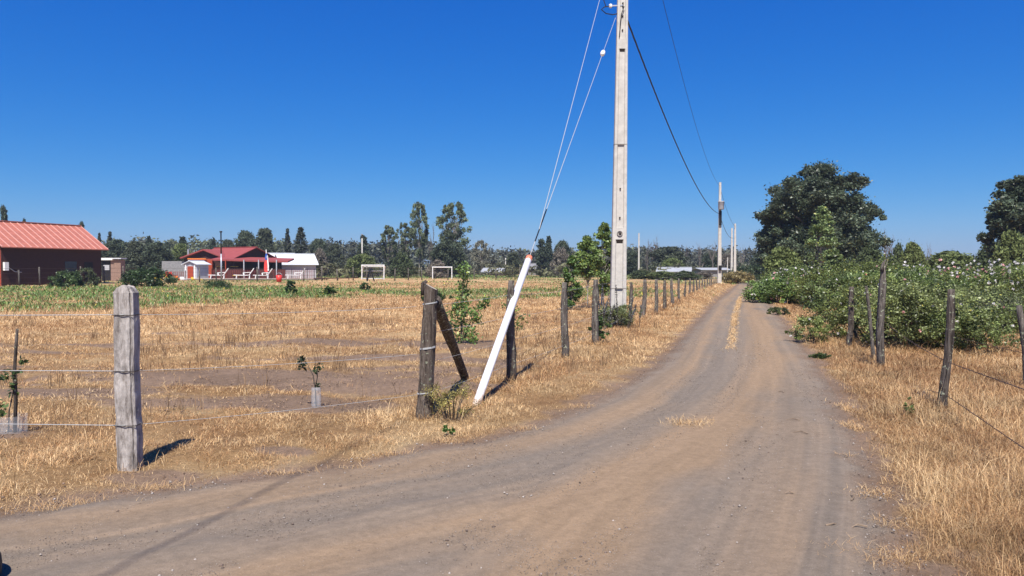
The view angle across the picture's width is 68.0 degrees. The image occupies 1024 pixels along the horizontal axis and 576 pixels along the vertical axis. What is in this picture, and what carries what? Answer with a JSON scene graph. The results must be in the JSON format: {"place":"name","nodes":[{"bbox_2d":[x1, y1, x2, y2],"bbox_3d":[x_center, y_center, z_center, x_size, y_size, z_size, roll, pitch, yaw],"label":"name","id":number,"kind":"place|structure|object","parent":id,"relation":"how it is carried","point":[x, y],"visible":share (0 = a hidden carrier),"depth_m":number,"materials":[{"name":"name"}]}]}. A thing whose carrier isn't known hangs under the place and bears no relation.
{"place":"outdoors","nodes":[
{"label":"outdoors","id":0,"kind":"place"},
{"bbox_2d":[179,278,313,279],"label":"yard paving","id":1,"kind":"structure","parent":0,"point":[249,279],"depth_m":93.36,"materials":[{"name":"beige concrete"}]},
{"bbox_2d":[181,260,211,277],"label":"play house","id":2,"kind":"structure","parent":1,"relation":"on","point":[191,267],"depth_m":94.36,"materials":[{"name":"white metal"}]},
{"bbox_2d":[0,280,907,575],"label":"dirt road","id":3,"kind":"structure","parent":0,"point":[676,488],"depth_m":4.88,"materials":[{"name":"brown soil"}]},
{"bbox_2d":[1,320,926,575],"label":"pebbles","id":4,"kind":"object","parent":3,"relation":"on","point":[605,552],"visible":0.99,"depth_m":5.08,"materials":[{"name":"stone"}]},
{"bbox_2d":[5,397,948,572],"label":"verge tufts","id":5,"kind":"object","parent":3,"relation":"on","point":[846,409],"visible":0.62,"depth_m":5.19,"materials":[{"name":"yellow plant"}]},
{"bbox_2d":[473,391,904,527],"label":"twig litter","id":6,"kind":"object","parent":3,"relation":"on","point":[853,497],"visible":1,"depth_m":4.98,"materials":[{"name":"brown wood"}]},
{"bbox_2d":[0,271,1023,575],"bbox_3d":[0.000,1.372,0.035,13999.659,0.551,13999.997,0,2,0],"label":"ground","id":7,"kind":"structure","parent":0,"point":[374,383],"depth_m":9.14,"materials":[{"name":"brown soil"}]},
{"bbox_2d":[0,329,28,432],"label":"seedling","id":8,"kind":"object","parent":7,"relation":"on","point":[13,386],"visible":0.94,"depth_m":7.01,"materials":[{"name":"green plant"}]},
{"bbox_2d":[0,220,108,285],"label":"red shed","id":9,"kind":"structure","parent":7,"relation":"on","point":[70,247],"depth_m":67.06,"materials":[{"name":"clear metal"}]},
{"bbox_2d":[47,270,85,287],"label":"garden bush","id":10,"kind":"object","parent":7,"relation":"on","point":[71,278],"visible":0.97,"depth_m":57.50,"materials":[{"name":"green plant"}]},
{"bbox_2d":[76,267,101,285],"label":"garden bush","id":11,"kind":"object","parent":7,"relation":"on","point":[92,279],"visible":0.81,"depth_m":59.96,"materials":[{"name":"green plant"}]},
{"bbox_2d":[101,258,126,280],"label":"hut","id":12,"kind":"object","parent":7,"relation":"on","point":[113,268],"visible":0.87,"depth_m":88.00,"materials":[{"name":"brick"}]},
{"bbox_2d":[101,238,128,268],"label":"broadleaf tree","id":13,"kind":"object","parent":7,"relation":"on","point":[116,247],"visible":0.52,"depth_m":118.46,"materials":[{"name":"green plant"}]},
{"bbox_2d":[119,241,148,272],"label":"broadleaf tree","id":14,"kind":"object","parent":7,"relation":"on","point":[132,253],"visible":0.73,"depth_m":110.77,"materials":[{"name":"green plant"}]},
{"bbox_2d":[116,266,179,285],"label":"garden bush","id":15,"kind":"object","parent":7,"relation":"on","point":[141,275],"visible":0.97,"depth_m":59.29,"materials":[{"name":"green plant"}]},
{"bbox_2d":[140,241,176,274],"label":"broadleaf tree","id":16,"kind":"object","parent":7,"relation":"on","point":[151,255],"visible":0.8,"depth_m":108.87,"materials":[{"name":"green plant"}]},
{"bbox_2d":[162,261,185,277],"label":"block wall","id":17,"kind":"structure","parent":7,"relation":"on","point":[174,266],"depth_m":99.96,"materials":[{"name":"white concrete"}]},
{"bbox_2d":[171,240,190,260],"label":"broadleaf tree","id":18,"kind":"object","parent":7,"relation":"on","point":[179,250],"visible":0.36,"depth_m":115.31,"materials":[{"name":"green plant"}]},
{"bbox_2d":[0,285,414,471],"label":"wire fence","id":19,"kind":"object","parent":7,"relation":"on","point":[128,425],"visible":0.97,"depth_m":5.71,"materials":[{"name":"grey wood"}]},
{"bbox_2d":[203,279,232,287],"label":"weed clump","id":20,"kind":"object","parent":7,"relation":"on","point":[216,283],"visible":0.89,"depth_m":53.49,"materials":[{"name":"green plant"}]},
{"bbox_2d":[180,247,293,277],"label":"red house","id":21,"kind":"structure","parent":7,"relation":"on","point":[247,258],"depth_m":99.92,"materials":[{"name":"orange wood"}]},
{"bbox_2d":[233,230,255,246],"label":"broadleaf tree","id":22,"kind":"object","parent":7,"relation":"on","point":[245,238],"visible":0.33,"depth_m":128.97,"materials":[{"name":"green plant"}]},
{"bbox_2d":[0,266,519,285],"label":"wire fence","id":23,"kind":"object","parent":7,"relation":"on","point":[353,271],"visible":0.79,"depth_m":79.91,"materials":[{"name":"grey metal"}]},
{"bbox_2d":[211,269,314,277],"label":"netting fence","id":24,"kind":"object","parent":7,"relation":"on","point":[284,271],"visible":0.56,"depth_m":94.47,"materials":[{"name":"grey metal"}]},
{"bbox_2d":[254,227,279,252],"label":"broadleaf tree","id":25,"kind":"object","parent":7,"relation":"on","point":[264,239],"visible":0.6,"depth_m":127.04,"materials":[{"name":"green plant"}]},
{"bbox_2d":[284,228,291,252],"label":"pine tree","id":26,"kind":"object","parent":7,"relation":"on","point":[287,248],"visible":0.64,"depth_m":134.70,"materials":[{"name":"green plant"}]},
{"bbox_2d":[275,253,318,277],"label":"white roofed house","id":27,"kind":"structure","parent":7,"relation":"on","point":[300,261],"depth_m":104.86,"materials":[{"name":"metal"}]},
{"bbox_2d":[291,227,307,252],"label":"pine tree","id":28,"kind":"object","parent":7,"relation":"on","point":[301,241],"visible":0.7,"depth_m":133.37,"materials":[{"name":"green plant"}]},
{"bbox_2d":[297,355,323,406],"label":"seedling","id":29,"kind":"object","parent":7,"relation":"on","point":[301,360],"visible":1,"depth_m":8.27,"materials":[{"name":"green plant"}]},
{"bbox_2d":[308,238,328,262],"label":"broadleaf tree","id":30,"kind":"object","parent":7,"relation":"on","point":[316,243],"visible":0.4,"depth_m":137.12,"materials":[{"name":"green plant"}]},
{"bbox_2d":[315,247,328,276],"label":"scrub tree","id":31,"kind":"object","parent":7,"relation":"on","point":[319,255],"visible":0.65,"depth_m":121.41,"materials":[{"name":"green plant"}]},
{"bbox_2d":[0,322,646,499],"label":"soil clods","id":32,"kind":"object","parent":7,"relation":"on","point":[97,390],"visible":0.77,"depth_m":9.54,"materials":[{"name":"soil"}]},
{"bbox_2d":[327,243,345,274],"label":"broadleaf tree","id":33,"kind":"object","parent":7,"relation":"on","point":[335,255],"visible":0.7,"depth_m":141.11,"materials":[{"name":"green plant"}]},
{"bbox_2d":[0,284,707,435],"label":"dead stalks","id":34,"kind":"object","parent":7,"relation":"on","point":[337,363],"visible":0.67,"depth_m":13.81,"materials":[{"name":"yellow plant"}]},
{"bbox_2d":[344,253,380,276],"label":"willow tree","id":35,"kind":"object","parent":7,"relation":"on","point":[357,261],"visible":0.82,"depth_m":116.75,"materials":[{"name":"green plant"}]},
{"bbox_2d":[357,235,370,256],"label":"cypress tree","id":36,"kind":"object","parent":7,"relation":"on","point":[365,249],"visible":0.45,"depth_m":135.53,"materials":[{"name":"green plant"}]},
{"bbox_2d":[0,274,735,313],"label":"green weeds","id":37,"kind":"object","parent":7,"relation":"on","point":[80,291],"visible":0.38,"depth_m":44.49,"materials":[{"name":"green plant"}]},
{"bbox_2d":[380,225,398,275],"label":"eucalyptus tree","id":38,"kind":"object","parent":7,"relation":"on","point":[389,232],"visible":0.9,"depth_m":127.29,"materials":[{"name":"green plant"}]},
{"bbox_2d":[386,251,415,277],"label":"broadleaf tree","id":39,"kind":"object","parent":7,"relation":"on","point":[404,266],"visible":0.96,"depth_m":111.30,"materials":[{"name":"green plant"}]},
{"bbox_2d":[393,223,412,260],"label":"eucalyptus tree","id":40,"kind":"object","parent":7,"relation":"on","point":[404,245],"visible":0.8,"depth_m":125.42,"materials":[{"name":"green plant"}]},
{"bbox_2d":[408,202,429,276],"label":"eucalyptus tree","id":41,"kind":"object","parent":7,"relation":"on","point":[421,243],"visible":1,"depth_m":124.02,"materials":[{"name":"green plant"}]},
{"bbox_2d":[101,261,748,276],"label":"scrub","id":42,"kind":"object","parent":7,"relation":"on","point":[509,272],"visible":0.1,"depth_m":117.23,"materials":[{"name":"green plant"}]},
{"bbox_2d":[425,259,447,278],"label":"thorn bush","id":43,"kind":"object","parent":7,"relation":"on","point":[437,272],"visible":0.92,"depth_m":107.32,"materials":[{"name":"green plant"}]},
{"bbox_2d":[424,239,467,276],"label":"broadleaf tree","id":44,"kind":"object","parent":7,"relation":"on","point":[449,253],"visible":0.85,"depth_m":114.54,"materials":[{"name":"green plant"}]},
{"bbox_2d":[434,201,471,276],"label":"eucalyptus tree","id":45,"kind":"object","parent":7,"relation":"on","point":[455,235],"visible":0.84,"depth_m":121.86,"materials":[{"name":"green plant"}]},
{"bbox_2d":[421,379,484,420],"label":"weed clump","id":46,"kind":"object","parent":7,"relation":"on","point":[445,403],"visible":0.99,"depth_m":7.74,"materials":[{"name":"green plant"}]},
{"bbox_2d":[445,261,491,343],"bbox_3d":[-0.906,0.305,15.035,1.044,1.692,0.571,0,2,0],"label":"leafy shrub","id":47,"kind":"object","parent":7,"relation":"on","point":[464,312],"visible":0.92,"depth_m":15.00,"materials":[{"name":"green plant"}]},
{"bbox_2d":[469,240,490,275],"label":"broadleaf tree","id":48,"kind":"object","parent":7,"relation":"on","point":[483,254],"visible":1,"depth_m":125.58,"materials":[{"name":"green plant"}]},
{"bbox_2d":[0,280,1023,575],"bbox_3d":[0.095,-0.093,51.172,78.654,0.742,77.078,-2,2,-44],"label":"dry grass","id":49,"kind":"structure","parent":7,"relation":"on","point":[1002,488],"depth_m":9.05,"materials":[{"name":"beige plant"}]},
{"bbox_2d":[502,252,522,275],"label":"broadleaf tree","id":50,"kind":"object","parent":7,"relation":"on","point":[514,258],"visible":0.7,"depth_m":137.19,"materials":[{"name":"green plant"}]},
{"bbox_2d":[101,232,977,273],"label":"wood","id":51,"kind":"object","parent":7,"relation":"on","point":[350,250],"visible":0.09,"depth_m":190.19,"materials":[{"name":"green plant"}]},
{"bbox_2d":[534,238,548,270],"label":"cypress tree","id":52,"kind":"object","parent":7,"relation":"on","point":[541,256],"visible":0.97,"depth_m":131.52,"materials":[{"name":"green plant"}]},
{"bbox_2d":[544,235,552,271],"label":"conifer tree","id":53,"kind":"object","parent":7,"relation":"on","point":[549,247],"visible":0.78,"depth_m":132.40,"materials":[{"name":"green plant"}]},
{"bbox_2d":[549,246,569,276],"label":"scrub tree","id":54,"kind":"object","parent":7,"relation":"on","point":[560,255],"visible":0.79,"depth_m":123.50,"materials":[{"name":"green plant"}]},
{"bbox_2d":[415,272,716,418],"bbox_3d":[6.868,0.112,30.950,0.891,1.636,48.845,1,2,19],"label":"wire fence","id":55,"kind":"object","parent":7,"relation":"on","point":[434,311],"visible":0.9,"depth_m":9.69,"materials":[{"name":"brown wood"}]},
{"bbox_2d":[561,255,583,308],"bbox_3d":[2.154,-0.149,27.014,0.818,2.082,0.764,0,2,0],"label":"poplar tree","id":56,"kind":"object","parent":7,"relation":"on","point":[568,277],"visible":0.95,"depth_m":26.89,"materials":[{"name":"green plant"}]},
{"bbox_2d":[572,234,604,308],"bbox_3d":[2.775,-0.544,27.997,1.302,2.864,1.143,0,2,0],"label":"poplar tree","id":57,"kind":"object","parent":7,"relation":"on","point":[589,264],"visible":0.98,"depth_m":27.77,"materials":[{"name":"green plant"}]},
{"bbox_2d":[587,316,611,341],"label":"weed","id":58,"kind":"object","parent":7,"relation":"on","point":[602,333],"visible":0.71,"depth_m":15.07,"materials":[{"name":"green plant"}]},
{"bbox_2d":[592,221,611,304],"bbox_3d":[3.624,-0.890,30.029,1.274,3.475,1.203,0,2,0],"label":"poplar tree","id":59,"kind":"object","parent":7,"relation":"on","point":[603,234],"visible":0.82,"depth_m":29.83,"materials":[{"name":"green plant"}]},
{"bbox_2d":[601,0,627,324],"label":"utility pole","id":60,"kind":"object","parent":7,"relation":"on","point":[619,239],"visible":0.95,"depth_m":19.79,"materials":[{"name":"concrete"}]},
{"bbox_2d":[472,0,615,405],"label":"guy wire","id":61,"kind":"object","parent":60,"relation":"attached to","point":[486,376],"visible":0.94,"depth_m":9.76,"materials":[{"name":"metal"}]},
{"bbox_2d":[628,21,718,213],"bbox_3d":[10.402,-6.535,42.545,0.048,2.274,47.868,1,2,18],"label":"overhead cable","id":62,"kind":"object","parent":60,"relation":"attached to","point":[660,105],"visible":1,"depth_m":25.89,"materials":[{"name":"black rubber"}]},
{"bbox_2d":[598,303,642,326],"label":"bush","id":63,"kind":"object","parent":7,"relation":"on","point":[623,313],"visible":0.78,"depth_m":19.07,"materials":[{"name":"green plant"}]},
{"bbox_2d":[627,249,641,275],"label":"broadleaf tree","id":64,"kind":"object","parent":7,"relation":"on","point":[632,261],"visible":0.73,"depth_m":133.01,"materials":[{"name":"green plant"}]},
{"bbox_2d":[628,270,649,278],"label":"scrub bush","id":65,"kind":"object","parent":7,"relation":"on","point":[638,274],"visible":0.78,"depth_m":95.33,"materials":[{"name":"green plant"}]},
{"bbox_2d":[645,270,675,279],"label":"scrub bush","id":66,"kind":"object","parent":7,"relation":"on","point":[662,275],"visible":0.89,"depth_m":93.01,"materials":[{"name":"green plant"}]},
{"bbox_2d":[644,246,692,271],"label":"broadleaf tree","id":67,"kind":"object","parent":7,"relation":"on","point":[660,254],"visible":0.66,"depth_m":126.67,"materials":[{"name":"green plant"}]},
{"bbox_2d":[659,257,685,266],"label":"broadleaf tree","id":68,"kind":"object","parent":7,"relation":"on","point":[671,261],"visible":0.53,"depth_m":116.97,"materials":[{"name":"green plant"}]},
{"bbox_2d":[656,267,691,272],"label":"distant house","id":69,"kind":"structure","parent":7,"relation":"on","point":[674,270],"depth_m":111.46,"materials":[{"name":"metal"}]},
{"bbox_2d":[666,270,702,279],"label":"scrub bush","id":70,"kind":"object","parent":7,"relation":"on","point":[683,275],"visible":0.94,"depth_m":91.33,"materials":[{"name":"green plant"}]},
{"bbox_2d":[701,251,717,267],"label":"broadleaf tree","id":71,"kind":"object","parent":7,"relation":"on","point":[707,261],"visible":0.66,"depth_m":139.14,"materials":[{"name":"green plant"}]},
{"bbox_2d":[692,268,729,276],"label":"distant house","id":72,"kind":"structure","parent":7,"relation":"on","point":[709,270],"depth_m":119.03,"materials":[{"name":"metal"}]},
{"bbox_2d":[717,182,723,282],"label":"utility pole","id":73,"kind":"object","parent":7,"relation":"on","point":[719,265],"visible":0.93,"depth_m":65.50,"materials":[{"name":"concrete"}]},
{"bbox_2d":[722,270,754,283],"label":"hedge bush","id":74,"kind":"object","parent":7,"relation":"on","point":[736,277],"visible":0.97,"depth_m":73.30,"materials":[{"name":"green plant"}]},
{"bbox_2d":[723,262,766,279],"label":"bramble","id":75,"kind":"object","parent":7,"relation":"on","point":[757,270],"visible":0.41,"depth_m":94.80,"materials":[{"name":"green plant"}]},
{"bbox_2d":[741,272,803,303],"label":"bramble","id":76,"kind":"object","parent":7,"relation":"on","point":[763,290],"visible":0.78,"depth_m":32.53,"materials":[{"name":"green plant"}]},
{"bbox_2d":[766,306,789,314],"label":"weed clump","id":77,"kind":"object","parent":7,"relation":"on","point":[775,309],"visible":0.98,"depth_m":24.72,"materials":[{"name":"green plant"}]},
{"bbox_2d":[759,243,803,281],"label":"bush","id":78,"kind":"object","parent":7,"relation":"on","point":[778,257],"visible":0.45,"depth_m":41.55,"materials":[{"name":"green plant"}]},
{"bbox_2d":[760,260,819,303],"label":"bramble","id":79,"kind":"object","parent":7,"relation":"on","point":[789,272],"visible":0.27,"depth_m":32.93,"materials":[{"name":"green plant"}]},
{"bbox_2d":[784,315,831,342],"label":"rose bush","id":80,"kind":"object","parent":7,"relation":"on","point":[817,324],"visible":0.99,"depth_m":15.52,"materials":[{"name":"green plant"}]},
{"bbox_2d":[749,158,894,269],"bbox_3d":[24.893,-5.065,62.348,11.257,10.585,8.709,0,2,0],"label":"broadleaf tree","id":81,"kind":"object","parent":7,"relation":"on","point":[820,184],"visible":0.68,"depth_m":60.18,"materials":[{"name":"green plant"}]},
{"bbox_2d":[803,205,842,269],"bbox_3d":[15.440,-1.753,37.976,1.758,4.848,1.732,1,2,42],"label":"poplar tree","id":82,"kind":"object","parent":7,"relation":"on","point":[823,228],"visible":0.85,"depth_m":37.72,"materials":[{"name":"green plant"}]},
{"bbox_2d":[823,247,846,268],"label":"bush","id":83,"kind":"object","parent":7,"relation":"on","point":[832,255],"visible":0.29,"depth_m":32.79,"materials":[{"name":"green plant"}]},
{"bbox_2d":[795,267,898,326],"bbox_3d":[9.222,0.265,20.571,2.717,1.654,2.826,1,2,35],"label":"rose bush","id":84,"kind":"object","parent":7,"relation":"on","point":[818,300],"visible":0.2,"depth_m":20.46,"materials":[{"name":"green plant"}]},
{"bbox_2d":[785,253,909,307],"bbox_3d":[13.027,-0.230,29.209,5.244,2.350,6.322,0,2,0],"label":"bramble","id":85,"kind":"object","parent":7,"relation":"on","point":[864,267],"visible":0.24,"depth_m":28.70,"materials":[{"name":"green plant"}]},
{"bbox_2d":[850,242,894,269],"bbox_3d":[24.530,-1.321,52.019,3.761,3.688,3.017,0,2,-3],"label":"broadleaf tree","id":86,"kind":"object","parent":7,"relation":"on","point":[868,253],"visible":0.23,"depth_m":51.59,"materials":[{"name":"green plant"}]},
{"bbox_2d":[814,272,938,341],"bbox_3d":[7.899,0.419,16.323,2.586,1.586,2.379,0,2,0],"label":"rose bush","id":87,"kind":"object","parent":7,"relation":"on","point":[840,303],"visible":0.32,"depth_m":16.27,"materials":[{"name":"green plant"}]},
{"bbox_2d":[886,241,903,265],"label":"broadleaf tree","id":88,"kind":"object","parent":7,"relation":"on","point":[897,249],"visible":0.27,"depth_m":65.65,"materials":[{"name":"green plant"}]},
{"bbox_2d":[808,264,985,324],"bbox_3d":[10.731,0.180,21.106,4.573,1.718,4.378,-1,2,-34],"label":"bramble","id":89,"kind":"object","parent":7,"relation":"on","point":[913,274],"visible":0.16,"depth_m":20.54,"materials":[{"name":"green plant"}]},
{"bbox_2d":[900,238,928,268],"bbox_3d":[31.765,-1.816,59.993,2.280,4.255,2.073,1,2,37],"label":"broadleaf tree","id":90,"kind":"object","parent":7,"relation":"on","point":[913,252],"visible":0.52,"depth_m":59.52,"materials":[{"name":"green plant"}]},
{"bbox_2d":[834,277,1005,347],"bbox_3d":[7.836,0.484,14.648,2.926,1.413,2.587,0,2,0],"label":"rose bush","id":91,"kind":"object","parent":7,"relation":"on","point":[912,296],"visible":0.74,"depth_m":14.23,"materials":[{"name":"green plant"}]},
{"bbox_2d":[819,259,1023,448],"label":"barbed wire fence","id":92,"kind":"object","parent":7,"relation":"on","point":[946,359],"visible":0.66,"depth_m":10.10,"materials":[{"name":"grey wood"}]},
{"bbox_2d":[880,257,989,293],"bbox_3d":[16.141,-0.201,30.884,6.093,2.128,6.512,0,2,0],"label":"bramble","id":93,"kind":"object","parent":7,"relation":"on","point":[924,268],"visible":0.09,"depth_m":30.00,"materials":[{"name":"green plant"}]},
{"bbox_2d":[926,249,973,273],"bbox_3d":[38.386,-1.665,65.540,6.438,3.552,7.081,1,2,25],"label":"broadleaf tree","id":94,"kind":"object","parent":7,"relation":"on","point":[957,257],"visible":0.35,"depth_m":64.62,"materials":[{"name":"green plant"}]},
{"bbox_2d":[903,303,1021,350],"bbox_3d":[8.314,0.722,13.960,1.945,0.948,1.894,0,2,0],"label":"rose bush","id":95,"kind":"object","parent":7,"relation":"on","point":[966,325],"visible":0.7,"depth_m":13.77,"materials":[{"name":"green plant"}]},
{"bbox_2d":[921,276,1023,328],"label":"bramble","id":96,"kind":"object","parent":7,"relation":"on","point":[993,291],"visible":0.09,"depth_m":19.05,"materials":[{"name":"green plant"}]},
{"bbox_2d":[927,256,1023,301],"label":"bramble","id":97,"kind":"object","parent":7,"relation":"on","point":[999,274],"visible":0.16,"depth_m":29.83,"materials":[{"name":"green plant"}]},
{"bbox_2d":[929,289,1023,333],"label":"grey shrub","id":98,"kind":"object","parent":7,"relation":"on","point":[1010,302],"visible":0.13,"depth_m":18.11,"materials":[{"name":"green plant"}]},
{"bbox_2d":[971,243,996,268],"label":"broadleaf tree","id":99,"kind":"object","parent":7,"relation":"on","point":[982,258],"visible":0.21,"depth_m":59.74,"materials":[{"name":"green plant"}]},
{"bbox_2d":[947,256,1023,301],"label":"bramble","id":100,"kind":"object","parent":7,"relation":"on","point":[1017,273],"visible":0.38,"depth_m":28.97,"materials":[{"name":"green plant"}]},
{"bbox_2d":[976,175,1023,263],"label":"broadleaf tree","id":101,"kind":"object","parent":7,"relation":"on","point":[1006,208],"visible":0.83,"depth_m":51.35,"materials":[{"name":"green plant"}]},
{"bbox_2d":[988,301,1023,333],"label":"bramble","id":102,"kind":"object","parent":7,"relation":"on","point":[1011,312],"visible":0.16,"depth_m":17.74,"materials":[{"name":"green plant"}]},
{"bbox_2d":[991,226,1023,267],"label":"broadleaf tree","id":103,"kind":"object","parent":7,"relation":"on","point":[1011,243],"visible":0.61,"depth_m":45.59,"materials":[{"name":"green plant"}]},
{"bbox_2d":[0,0,1023,267],"label":"sky","id":104,"kind":"structure","parent":0,"point":[165,120],"materials":[{"name":"blue"}]},
{"bbox_2d":[657,295,742,428],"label":"dry grass","id":105,"kind":"structure","parent":0,"point":[734,321],"depth_m":17.39,"materials":[{"name":"beige plant"}]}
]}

